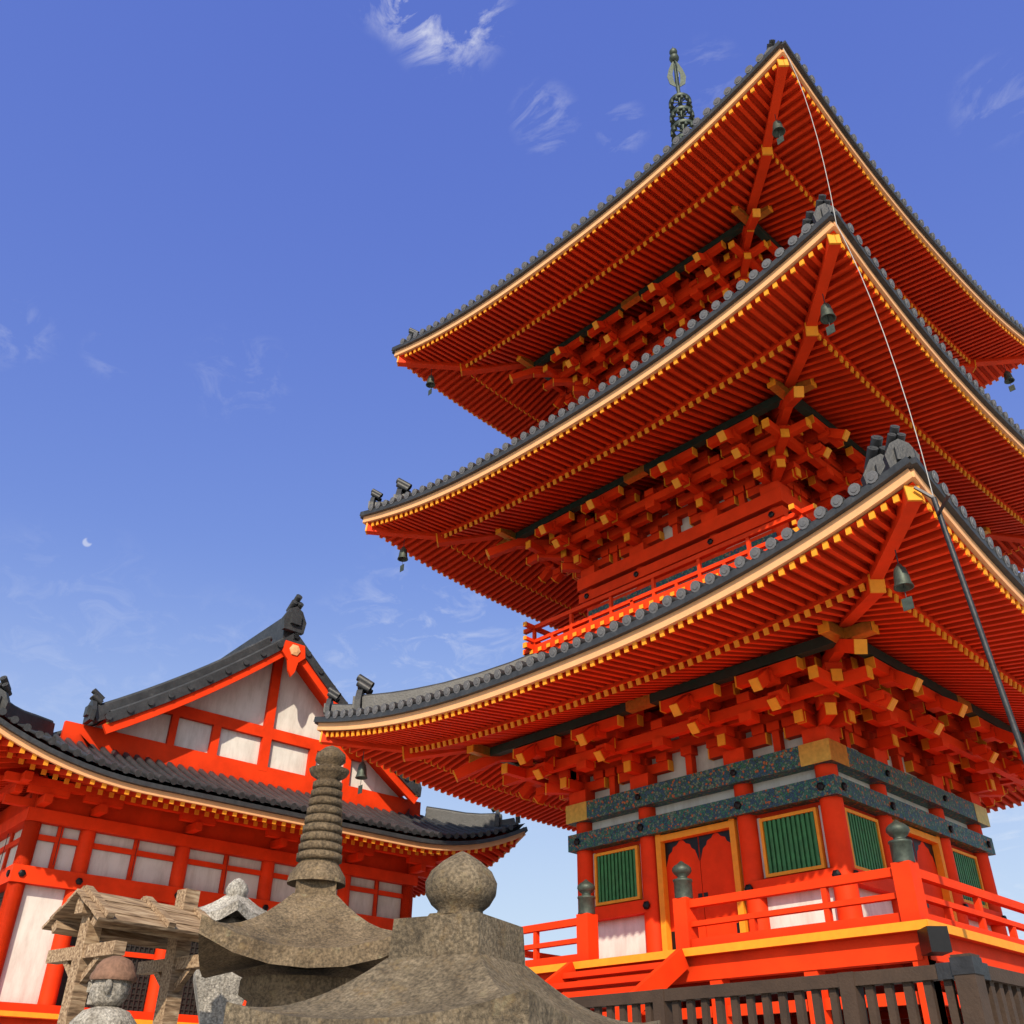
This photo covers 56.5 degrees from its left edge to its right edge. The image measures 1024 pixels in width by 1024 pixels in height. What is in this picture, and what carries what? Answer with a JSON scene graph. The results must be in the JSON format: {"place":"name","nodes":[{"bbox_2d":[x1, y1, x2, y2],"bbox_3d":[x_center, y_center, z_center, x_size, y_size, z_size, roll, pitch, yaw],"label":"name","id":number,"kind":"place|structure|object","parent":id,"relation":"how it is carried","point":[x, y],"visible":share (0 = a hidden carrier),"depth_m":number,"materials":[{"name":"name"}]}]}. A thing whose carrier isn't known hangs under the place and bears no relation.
{"place":"outdoors","nodes":[
{"label":"outdoors","id":0,"kind":"place"},
{"bbox_2d":[69,956,137,1023],"bbox_3d":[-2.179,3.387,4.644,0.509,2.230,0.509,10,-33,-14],"label":"jizo statue","id":1,"kind":"object","parent":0,"point":[113,978],"visible":1,"depth_m":5.08,"materials":[{"name":"stone"}]},
{"bbox_2d":[42,885,210,1023],"bbox_3d":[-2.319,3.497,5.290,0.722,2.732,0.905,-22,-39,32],"label":"wood shelter","id":2,"kind":"object","parent":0,"point":[88,917],"visible":0.88,"depth_m":5.74,"materials":[{"name":"brown wood"}]},
{"bbox_2d":[193,878,265,1023],"bbox_3d":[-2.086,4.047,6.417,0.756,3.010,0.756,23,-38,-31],"label":"stone lantern","id":3,"kind":"object","parent":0,"point":[215,994],"visible":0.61,"depth_m":6.69,"materials":[{"name":"grey stone"}]},
{"bbox_2d":[198,745,391,1006],"bbox_3d":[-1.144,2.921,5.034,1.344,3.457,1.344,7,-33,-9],"label":"stone tower","id":4,"kind":"structure","parent":0,"point":[313,935],"depth_m":5.10,"materials":[{"name":"grey stone"}]},
{"bbox_2d":[223,851,659,1023],"bbox_3d":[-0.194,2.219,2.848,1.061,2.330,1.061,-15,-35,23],"label":"stone lantern","id":5,"kind":"object","parent":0,"point":[458,957],"visible":1,"depth_m":3.07,"materials":[{"name":"grey stone"}]},
{"bbox_2d":[0,0,1023,959],"label":"sky","id":6,"kind":"structure","parent":0,"point":[223,222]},
{"bbox_3d":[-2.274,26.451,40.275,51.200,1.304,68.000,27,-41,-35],"label":"terrace","id":7,"kind":"structure","parent":0,"visible":0},
{"bbox_2d":[0,594,527,1023],"bbox_3d":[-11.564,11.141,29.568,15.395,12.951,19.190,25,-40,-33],"label":"temple building","id":8,"kind":"structure","parent":7,"relation":"on","point":[201,779],"depth_m":23.72,"materials":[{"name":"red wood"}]},
{"bbox_2d":[314,39,1023,1023],"bbox_3d":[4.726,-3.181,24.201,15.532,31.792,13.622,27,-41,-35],"label":"pagoda","id":9,"kind":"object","parent":7,"relation":"on","point":[742,717],"visible":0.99,"depth_m":17.98,"materials":[{"name":"red wood"}]},
{"bbox_2d":[570,953,1023,1023],"bbox_3d":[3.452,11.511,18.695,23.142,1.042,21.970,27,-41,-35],"label":"fence","id":10,"kind":"object","parent":7,"relation":"on","point":[987,994],"visible":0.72,"depth_m":5.92,"materials":[{"name":"wood"}]},
{"bbox_2d":[783,48,1023,763],"bbox_3d":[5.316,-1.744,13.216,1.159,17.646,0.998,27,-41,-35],"label":"cable","id":11,"kind":"object","parent":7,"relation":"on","point":[989,656],"visible":1,"depth_m":11.24,"materials":[{"name":"metal"}]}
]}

